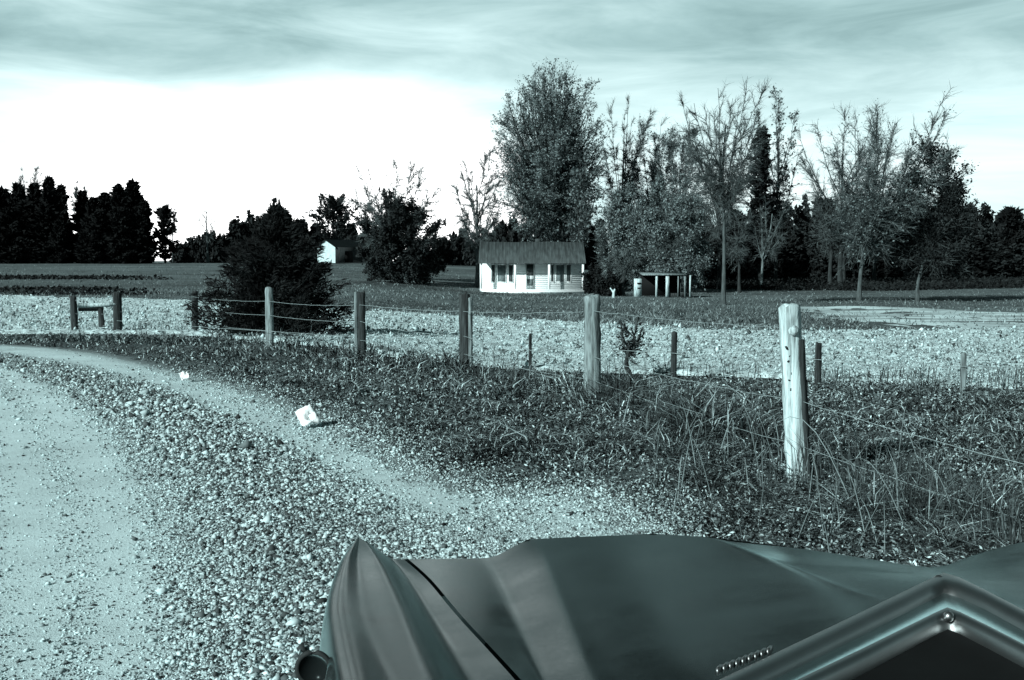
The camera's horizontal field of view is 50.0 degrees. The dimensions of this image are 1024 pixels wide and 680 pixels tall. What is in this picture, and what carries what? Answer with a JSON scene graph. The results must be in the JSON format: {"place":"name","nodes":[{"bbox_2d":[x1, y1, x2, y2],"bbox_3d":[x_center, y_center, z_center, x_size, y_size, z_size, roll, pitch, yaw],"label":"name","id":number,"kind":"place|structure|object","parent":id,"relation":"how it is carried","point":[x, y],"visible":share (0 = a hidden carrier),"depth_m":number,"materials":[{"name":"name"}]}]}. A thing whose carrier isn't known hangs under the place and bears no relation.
{"place":"outdoors","nodes":[
{"label":"outdoors","id":0,"kind":"place"},
{"bbox_2d":[0,344,669,679],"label":"gravel road","id":1,"kind":"structure","parent":0,"point":[31,543],"depth_m":6.32,"materials":[{"name":"grey gravel"}]},
{"bbox_2d":[295,404,320,425],"bbox_3d":[-1.772,0.660,9.522,0.168,0.061,0.336,-11,32,-23],"label":"crumpled paper","id":2,"kind":"object","parent":1,"relation":"on","point":[307,415],"visible":1,"depth_m":9.51,"materials":[{"name":"white paper"}]},
{"bbox_2d":[0,344,706,679],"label":"loose gravel","id":3,"kind":"structure","parent":1,"relation":"on","point":[305,641],"depth_m":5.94,"materials":[{"name":"grey gravel"}]},
{"bbox_2d":[295,534,1023,679],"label":"parked car","id":4,"kind":"object","parent":1,"relation":"on","point":[647,607],"visible":1,"depth_m":1.69,"materials":[{"name":"paint"}]},
{"bbox_2d":[0,325,1023,566],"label":"verge grass","id":5,"kind":"structure","parent":0,"point":[666,440],"depth_m":8.96,"materials":[{"name":"plant"}]},
{"bbox_2d":[0,261,1023,550],"bbox_3d":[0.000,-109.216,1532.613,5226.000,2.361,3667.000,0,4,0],"label":"ground","id":6,"kind":"structure","parent":0,"point":[336,271],"depth_m":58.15,"materials":[{"name":"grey plant"}]},
{"bbox_2d":[0,206,27,263],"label":"pine tree","id":7,"kind":"object","parent":6,"relation":"on","point":[10,233],"visible":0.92,"depth_m":140.50,"materials":[{"name":"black plant"}]},
{"bbox_2d":[5,181,29,210],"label":"pine tree","id":8,"kind":"object","parent":6,"relation":"on","point":[16,195],"visible":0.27,"depth_m":145.39,"materials":[{"name":"black plant"}]},
{"bbox_2d":[5,198,40,263],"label":"pine tree","id":9,"kind":"object","parent":6,"relation":"on","point":[25,210],"visible":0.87,"depth_m":141.28,"materials":[{"name":"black plant"}]},
{"bbox_2d":[26,182,41,212],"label":"pine tree","id":10,"kind":"object","parent":6,"relation":"on","point":[33,192],"visible":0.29,"depth_m":149.36,"materials":[{"name":"black plant"}]},
{"bbox_2d":[34,175,69,240],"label":"pine tree","id":11,"kind":"object","parent":6,"relation":"on","point":[50,194],"visible":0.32,"depth_m":144.51,"materials":[{"name":"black plant"}]},
{"bbox_2d":[47,218,72,263],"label":"pine tree","id":12,"kind":"object","parent":6,"relation":"on","point":[60,254],"visible":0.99,"depth_m":141.02,"materials":[{"name":"black plant"}]},
{"bbox_2d":[56,183,74,262],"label":"pine tree","id":13,"kind":"object","parent":6,"relation":"on","point":[64,197],"visible":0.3,"depth_m":148.76,"materials":[{"name":"black plant"}]},
{"bbox_2d":[69,296,78,334],"bbox_3d":[-9.804,-0.498,24.583,0.177,0.993,0.192,-4,6,-43],"label":"fence post","id":14,"kind":"object","parent":6,"relation":"on","point":[73,312],"visible":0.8,"depth_m":24.52,"materials":[{"name":"grey wood"}]},
{"bbox_2d":[67,190,88,262],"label":"pine tree","id":15,"kind":"object","parent":6,"relation":"on","point":[80,203],"visible":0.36,"depth_m":147.56,"materials":[{"name":"black plant"}]},
{"bbox_2d":[73,224,93,263],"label":"pine tree","id":16,"kind":"object","parent":6,"relation":"on","point":[84,240],"visible":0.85,"depth_m":140.88,"materials":[{"name":"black plant"}]},
{"bbox_2d":[0,273,172,279],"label":"undergrowth","id":17,"kind":"object","parent":6,"relation":"on","point":[52,277],"visible":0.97,"depth_m":79.85,"materials":[{"name":"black plant"}]},
{"bbox_2d":[0,284,178,295],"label":"undergrowth","id":18,"kind":"object","parent":6,"relation":"on","point":[58,288],"visible":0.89,"depth_m":58.16,"materials":[{"name":"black plant"}]},
{"bbox_2d":[79,195,100,225],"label":"pine tree","id":19,"kind":"object","parent":6,"relation":"on","point":[92,205],"visible":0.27,"depth_m":144.56,"materials":[{"name":"black plant"}]},
{"bbox_2d":[82,207,112,263],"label":"pine tree","id":20,"kind":"object","parent":6,"relation":"on","point":[99,226],"visible":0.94,"depth_m":140.50,"materials":[{"name":"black plant"}]},
{"bbox_2d":[97,191,111,212],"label":"pine tree","id":21,"kind":"object","parent":6,"relation":"on","point":[105,202],"visible":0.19,"depth_m":148.48,"materials":[{"name":"black plant"}]},
{"bbox_2d":[112,292,122,330],"bbox_3d":[-8.832,-0.536,24.599,0.206,1.096,0.194,0,4,0],"label":"fence post","id":22,"kind":"object","parent":6,"relation":"on","point":[117,312],"visible":0.79,"depth_m":24.53,"materials":[{"name":"grey wood"}]},
{"bbox_2d":[77,302,115,326],"bbox_3d":[-9.268,-0.569,24.574,0.859,0.562,0.155,0,4,0],"label":"timber brace","id":23,"kind":"object","parent":22,"relation":"attached to","point":[99,307],"visible":1,"depth_m":24.52,"materials":[{"name":"grey wood"}]},
{"bbox_2d":[125,321,1023,367],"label":"barbed wire","id":24,"kind":"object","parent":22,"relation":"attached to","point":[601,349],"visible":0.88,"depth_m":15.50,"materials":[{"name":"grey metal"}]},
{"bbox_2d":[104,183,132,216],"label":"pine tree","id":25,"kind":"object","parent":6,"relation":"on","point":[119,194],"visible":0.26,"depth_m":144.51,"materials":[{"name":"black plant"}]},
{"bbox_2d":[101,205,141,263],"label":"pine tree","id":26,"kind":"object","parent":6,"relation":"on","point":[119,236],"visible":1,"depth_m":140.59,"materials":[{"name":"black plant"}]},
{"bbox_2d":[124,177,151,234],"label":"pine tree","id":27,"kind":"object","parent":6,"relation":"on","point":[132,188],"visible":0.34,"depth_m":148.44,"materials":[{"name":"black plant"}]},
{"bbox_2d":[125,212,154,263],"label":"pine tree","id":28,"kind":"object","parent":6,"relation":"on","point":[138,222],"visible":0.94,"depth_m":141.79,"materials":[{"name":"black plant"}]},
{"bbox_2d":[137,199,158,262],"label":"pine tree","id":29,"kind":"object","parent":6,"relation":"on","point":[144,210],"visible":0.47,"depth_m":145.01,"materials":[{"name":"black plant"}]},
{"bbox_2d":[151,203,179,262],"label":"pine tree","id":30,"kind":"object","parent":6,"relation":"on","point":[164,214],"visible":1,"depth_m":145.94,"materials":[{"name":"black plant"}]},
{"bbox_2d":[169,242,194,262],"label":"skyline tree","id":31,"kind":"object","parent":6,"relation":"on","point":[185,254],"visible":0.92,"depth_m":173.63,"materials":[{"name":"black plant"}]},
{"bbox_2d":[192,230,206,262],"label":"skyline tree","id":32,"kind":"object","parent":6,"relation":"on","point":[198,243],"visible":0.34,"depth_m":170.38,"materials":[{"name":"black plant"}]},
{"bbox_2d":[196,200,217,262],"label":"bare tree","id":33,"kind":"object","parent":6,"relation":"on","point":[208,237],"visible":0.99,"depth_m":149.31,"materials":[{"name":"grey plant"}]},
{"bbox_2d":[201,228,227,262],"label":"skyline tree","id":34,"kind":"object","parent":6,"relation":"on","point":[215,250],"visible":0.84,"depth_m":166.50,"materials":[{"name":"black plant"}]},
{"bbox_2d":[223,216,250,260],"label":"skyline tree","id":35,"kind":"object","parent":6,"relation":"on","point":[237,229],"visible":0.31,"depth_m":167.93,"materials":[{"name":"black plant"}]},
{"bbox_2d":[181,197,353,337],"bbox_3d":[-5.215,-1.289,24.017,4.040,3.672,2.715,0,4,0],"label":"cedar","id":36,"kind":"object","parent":6,"relation":"on","point":[281,265],"visible":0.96,"depth_m":23.65,"materials":[{"name":"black plant"}]},
{"bbox_2d":[265,287,273,346],"bbox_3d":[-4.678,-0.381,21.192,0.184,1.297,0.130,3,5,33],"label":"fence post","id":37,"kind":"object","parent":6,"relation":"on","point":[269,324],"visible":0.84,"depth_m":21.14,"materials":[{"name":"grey wood"}]},
{"bbox_2d":[290,216,325,261],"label":"skyline tree","id":38,"kind":"object","parent":6,"relation":"on","point":[315,233],"visible":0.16,"depth_m":168.21,"materials":[{"name":"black plant"}]},
{"bbox_2d":[303,192,358,239],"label":"tree","id":39,"kind":"object","parent":6,"relation":"on","point":[338,217],"visible":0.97,"depth_m":156.26,"materials":[{"name":"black plant"}]},
{"bbox_2d":[318,239,364,262],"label":"barn","id":40,"kind":"structure","parent":6,"relation":"on","point":[340,251],"depth_m":143.87,"materials":[{"name":"white wood"}]},
{"bbox_2d":[354,291,365,355],"bbox_3d":[-2.576,-0.202,18.668,0.200,1.265,0.156,0,4,0],"label":"fence post","id":41,"kind":"object","parent":6,"relation":"on","point":[359,316],"visible":0.84,"depth_m":18.60,"materials":[{"name":"grey wood"}]},
{"bbox_2d":[338,158,445,277],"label":"bare tree","id":42,"kind":"object","parent":6,"relation":"on","point":[376,217],"visible":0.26,"depth_m":90.99,"materials":[{"name":"grey plant"}]},
{"bbox_2d":[353,187,451,284],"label":"leafy tree","id":43,"kind":"object","parent":6,"relation":"on","point":[400,227],"visible":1,"depth_m":80.69,"materials":[{"name":"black plant"}]},
{"bbox_2d":[422,233,456,276],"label":"tree","id":44,"kind":"object","parent":6,"relation":"on","point":[447,255],"visible":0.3,"depth_m":88.26,"materials":[{"name":"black plant"}]},
{"bbox_2d":[440,235,461,265],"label":"skyline tree","id":45,"kind":"object","parent":6,"relation":"on","point":[453,244],"visible":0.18,"depth_m":168.85,"materials":[{"name":"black plant"}]},
{"bbox_2d":[459,290,472,370],"bbox_3d":[-0.696,-0.054,16.530,0.220,1.385,0.121,2,4,24],"label":"fence post","id":46,"kind":"object","parent":6,"relation":"on","point":[466,318],"visible":0.84,"depth_m":16.48,"materials":[{"name":"grey wood"}]},
{"bbox_2d":[77,296,804,332],"bbox_3d":[-2.698,-0.530,16.703,2.990,0.458,20.901,-3,5,-34],"label":"barbed wire","id":47,"kind":"object","parent":46,"relation":"attached to","point":[496,312],"visible":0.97,"depth_m":13.94,"materials":[{"name":"grey metal"}]},
{"bbox_2d":[461,237,475,265],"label":"skyline tree","id":48,"kind":"object","parent":6,"relation":"on","point":[467,259],"visible":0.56,"depth_m":168.56,"materials":[{"name":"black plant"}]},
{"bbox_2d":[447,146,507,287],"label":"bare tree","id":49,"kind":"object","parent":6,"relation":"on","point":[476,236],"visible":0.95,"depth_m":85.42,"materials":[{"name":"grey plant"}]},
{"bbox_2d":[496,214,525,241],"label":"skyline tree","id":50,"kind":"object","parent":6,"relation":"on","point":[508,233],"visible":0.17,"depth_m":148.33,"materials":[{"name":"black plant"}]},
{"bbox_2d":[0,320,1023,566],"bbox_3d":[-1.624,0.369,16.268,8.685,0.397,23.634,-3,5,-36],"label":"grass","id":51,"kind":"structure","parent":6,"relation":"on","point":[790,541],"depth_m":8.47,"materials":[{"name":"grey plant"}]},
{"bbox_2d":[478,239,585,293],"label":"cottage","id":52,"kind":"structure","parent":6,"relation":"on","point":[539,266],"depth_m":80.89,"materials":[{"name":"wood"}]},
{"bbox_2d":[525,263,534,288],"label":"door","id":53,"kind":"structure","parent":52,"relation":"in","point":[529,267],"depth_m":80.87,"materials":[{"name":"grey glass"}]},
{"bbox_2d":[484,58,618,241],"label":"tall oak","id":54,"kind":"object","parent":6,"relation":"on","point":[543,160],"visible":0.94,"depth_m":90.94,"materials":[{"name":"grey plant"}]},
{"bbox_2d":[563,137,609,247],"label":"bare tree","id":55,"kind":"object","parent":6,"relation":"on","point":[585,221],"visible":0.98,"depth_m":89.24,"materials":[{"name":"grey plant"}]},
{"bbox_2d":[579,263,602,293],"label":"shrub","id":56,"kind":"object","parent":6,"relation":"on","point":[588,281],"visible":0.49,"depth_m":75.64,"materials":[{"name":"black plant"}]},
{"bbox_2d":[583,293,601,395],"bbox_3d":[0.894,0.107,12.181,0.212,1.256,0.116,0,4,0],"label":"fence post","id":57,"kind":"object","parent":6,"relation":"on","point":[592,329],"visible":0.83,"depth_m":12.14,"materials":[{"name":"grey wood"}]},
{"bbox_2d":[582,216,607,269],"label":"skyline tree","id":58,"kind":"object","parent":6,"relation":"on","point":[590,250],"visible":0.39,"depth_m":152.86,"materials":[{"name":"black plant"}]},
{"bbox_2d":[593,270,621,295],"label":"shrub","id":59,"kind":"object","parent":6,"relation":"on","point":[602,287],"visible":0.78,"depth_m":73.69,"materials":[{"name":"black plant"}]},
{"bbox_2d":[590,183,643,288],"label":"hedge tree","id":60,"kind":"object","parent":6,"relation":"on","point":[613,214],"visible":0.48,"depth_m":86.94,"materials":[{"name":"grey plant"}]},
{"bbox_2d":[604,247,644,295],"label":"tree","id":61,"kind":"object","parent":6,"relation":"on","point":[624,271],"visible":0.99,"depth_m":73.77,"materials":[{"name":"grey plant"}]},
{"bbox_2d":[599,92,658,217],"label":"hedge tree","id":62,"kind":"object","parent":6,"relation":"on","point":[632,168],"visible":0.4,"depth_m":96.40,"materials":[{"name":"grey plant"}]},
{"bbox_2d":[613,316,651,374],"bbox_3d":[1.754,0.244,15.986,0.607,1.223,0.567,0,4,0],"label":"sapling","id":63,"kind":"object","parent":6,"relation":"on","point":[632,345],"visible":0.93,"depth_m":15.96,"materials":[{"name":"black plant"}]},
{"bbox_2d":[607,172,677,287],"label":"hedge tree","id":64,"kind":"object","parent":6,"relation":"on","point":[639,218],"visible":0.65,"depth_m":85.20,"materials":[{"name":"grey plant"}]},
{"bbox_2d":[624,114,682,264],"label":"hedge tree","id":65,"kind":"object","parent":6,"relation":"on","point":[652,166],"visible":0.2,"depth_m":98.45,"materials":[{"name":"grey plant"}]},
{"bbox_2d":[639,272,691,296],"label":"open shed","id":66,"kind":"structure","parent":6,"relation":"on","point":[657,284],"depth_m":73.70,"materials":[{"name":"grey wood"}]},
{"bbox_2d":[670,331,677,381],"bbox_3d":[2.240,0.311,15.208,0.101,0.872,0.085,0,4,0],"label":"fence post","id":67,"kind":"object","parent":6,"relation":"on","point":[674,336],"visible":0.77,"depth_m":15.17,"materials":[{"name":"grey wood"}]},
{"bbox_2d":[643,173,715,292],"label":"hedge tree","id":68,"kind":"object","parent":6,"relation":"on","point":[680,237],"visible":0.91,"depth_m":82.99,"materials":[{"name":"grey plant"}]},
{"bbox_2d":[647,123,713,252],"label":"hedge tree","id":69,"kind":"object","parent":6,"relation":"on","point":[674,179],"visible":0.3,"depth_m":95.69,"materials":[{"name":"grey plant"}]},
{"bbox_2d":[698,237,728,280],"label":"evergreen tree","id":70,"kind":"object","parent":6,"relation":"on","point":[712,273],"visible":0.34,"depth_m":112.73,"materials":[{"name":"black plant"}]},
{"bbox_2d":[671,76,773,304],"bbox_3d":[11.104,-8.084,58.877,5.494,12.918,5.356,0,4,0],"label":"bare tree","id":71,"kind":"object","parent":6,"relation":"on","point":[728,198],"visible":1,"depth_m":57.89,"materials":[{"name":"grey plant"}]},
{"bbox_2d":[697,114,750,289],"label":"bare tree","id":72,"kind":"object","parent":6,"relation":"on","point":[719,271],"visible":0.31,"depth_m":91.53,"materials":[{"name":"grey plant"}]},
{"bbox_2d":[708,205,756,292],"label":"bare tree","id":73,"kind":"object","parent":6,"relation":"on","point":[739,248],"visible":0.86,"depth_m":83.25,"materials":[{"name":"grey plant"}]},
{"bbox_2d":[721,209,746,278],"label":"evergreen tree","id":74,"kind":"object","parent":6,"relation":"on","point":[730,273],"visible":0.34,"depth_m":118.73,"materials":[{"name":"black plant"}]},
{"bbox_2d":[728,235,772,279],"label":"evergreen tree","id":75,"kind":"object","parent":6,"relation":"on","point":[746,270],"visible":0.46,"depth_m":113.56,"materials":[{"name":"black plant"}]},
{"bbox_2d":[733,124,785,283],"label":"pine tree","id":76,"kind":"object","parent":6,"relation":"on","point":[759,190],"visible":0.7,"depth_m":94.90,"materials":[{"name":"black plant"}]},
{"bbox_2d":[747,194,792,288],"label":"bare tree","id":77,"kind":"object","parent":6,"relation":"on","point":[765,250],"visible":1,"depth_m":92.51,"materials":[{"name":"grey plant"}]},
{"bbox_2d":[750,85,803,283],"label":"bare tree","id":78,"kind":"object","parent":6,"relation":"on","point":[779,171],"visible":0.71,"depth_m":98.75,"materials":[{"name":"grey plant"}]},
{"bbox_2d":[768,232,804,278],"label":"evergreen tree","id":79,"kind":"object","parent":6,"relation":"on","point":[789,259],"visible":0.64,"depth_m":114.78,"materials":[{"name":"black plant"}]},
{"bbox_2d":[778,303,811,484],"bbox_3d":[1.896,0.415,7.317,0.229,1.320,0.157,-1,4,-12],"label":"fence post","id":80,"kind":"object","parent":6,"relation":"on","point":[794,380],"visible":0.86,"depth_m":7.27,"materials":[{"name":"white wood"}]},
{"bbox_2d":[82,309,1022,463],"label":"barbed wire","id":81,"kind":"object","parent":80,"relation":"attached to","point":[632,368],"visible":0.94,"depth_m":10.26,"materials":[{"name":"grey metal"}]},
{"bbox_2d":[82,321,1022,524],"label":"barbed wire","id":82,"kind":"object","parent":80,"relation":"attached to","point":[581,378],"visible":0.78,"depth_m":13.31,"materials":[{"name":"grey metal"}]},
{"bbox_2d":[779,202,812,251],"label":"evergreen tree","id":83,"kind":"object","parent":6,"relation":"on","point":[799,231],"visible":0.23,"depth_m":120.53,"materials":[{"name":"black plant"}]},
{"bbox_2d":[798,231,833,279],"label":"evergreen tree","id":84,"kind":"object","parent":6,"relation":"on","point":[815,263],"visible":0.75,"depth_m":115.69,"materials":[{"name":"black plant"}]},
{"bbox_2d":[814,342,821,386],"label":"fence post","id":85,"kind":"object","parent":6,"relation":"on","point":[818,363],"visible":0.77,"depth_m":13.46,"materials":[{"name":"grey wood"}]},
{"bbox_2d":[804,197,836,250],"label":"evergreen tree","id":86,"kind":"object","parent":6,"relation":"on","point":[808,219],"visible":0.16,"depth_m":120.80,"materials":[{"name":"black plant"}]},
{"bbox_2d":[813,189,847,283],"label":"bare tree","id":87,"kind":"object","parent":6,"relation":"on","point":[831,252],"visible":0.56,"depth_m":96.01,"materials":[{"name":"grey plant"}]},
{"bbox_2d":[654,384,1023,557],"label":"bramble stems","id":88,"kind":"object","parent":6,"relation":"on","point":[839,474],"visible":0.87,"depth_m":6.35,"materials":[{"name":"plant"}]},
{"bbox_2d":[789,103,903,283],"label":"bare tree","id":89,"kind":"object","parent":6,"relation":"on","point":[810,172],"visible":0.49,"depth_m":95.37,"materials":[{"name":"grey plant"}]},
{"bbox_2d":[832,244,869,278],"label":"evergreen tree","id":90,"kind":"object","parent":6,"relation":"on","point":[850,273],"visible":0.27,"depth_m":115.55,"materials":[{"name":"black plant"}]},
{"bbox_2d":[693,275,1023,290],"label":"undergrowth","id":91,"kind":"object","parent":6,"relation":"on","point":[870,284],"visible":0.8,"depth_m":94.92,"materials":[{"name":"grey plant"}]},
{"bbox_2d":[865,239,900,278],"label":"evergreen tree","id":92,"kind":"object","parent":6,"relation":"on","point":[884,271],"visible":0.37,"depth_m":116.59,"materials":[{"name":"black plant"}]},
{"bbox_2d":[820,81,963,301],"bbox_3d":[21.709,-8.309,62.915,8.774,12.816,6.968,0,4,0],"label":"leafy tree","id":93,"kind":"object","parent":6,"relation":"on","point":[877,234],"visible":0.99,"depth_m":62.25,"materials":[{"name":"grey plant"}]},
{"bbox_2d":[801,306,1023,328],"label":"dry field strip","id":94,"kind":"object","parent":6,"relation":"on","point":[953,313],"visible":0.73,"depth_m":44.92,"materials":[{"name":"grey plant"}]},
{"bbox_2d":[882,134,981,301],"bbox_3d":[24.389,-7.067,63.985,6.030,10.192,5.643,0,4,0],"label":"leafy tree","id":95,"kind":"object","parent":6,"relation":"on","point":[939,244],"visible":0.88,"depth_m":63.14,"materials":[{"name":"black plant"}]},
{"bbox_2d":[960,352,966,392],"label":"fence post","id":96,"kind":"object","parent":6,"relation":"on","point":[963,378],"visible":0.76,"depth_m":12.11,"materials":[{"name":"grey wood"}]},
{"bbox_2d":[959,237,994,277],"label":"evergreen tree","id":97,"kind":"object","parent":6,"relation":"on","point":[978,254],"visible":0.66,"depth_m":119.72,"materials":[{"name":"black plant"}]},
{"bbox_2d":[965,204,998,256],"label":"evergreen tree","id":98,"kind":"object","parent":6,"relation":"on","point":[986,232],"visible":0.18,"depth_m":126.59,"materials":[{"name":"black plant"}]},
{"bbox_2d":[984,241,1022,278],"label":"evergreen tree","id":99,"kind":"object","parent":6,"relation":"on","point":[1006,258],"visible":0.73,"depth_m":120.43,"materials":[{"name":"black plant"}]},
{"bbox_2d":[993,205,1023,251],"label":"evergreen tree","id":100,"kind":"object","parent":6,"relation":"on","point":[1009,224],"visible":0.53,"depth_m":126.64,"materials":[{"name":"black plant"}]},
{"bbox_2d":[1014,245,1023,277],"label":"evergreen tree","id":101,"kind":"object","parent":6,"relation":"on","point":[1020,251],"visible":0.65,"depth_m":120.98,"materials":[{"name":"black plant"}]},
{"bbox_2d":[0,294,1023,389],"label":"cotton field","id":102,"kind":"structure","parent":0,"point":[159,302],"depth_m":24.42,"materials":[{"name":"plant"}]},
{"bbox_2d":[0,0,1023,260],"label":"sky","id":103,"kind":"structure","parent":0,"point":[239,105],"materials":[{"name":"white"}]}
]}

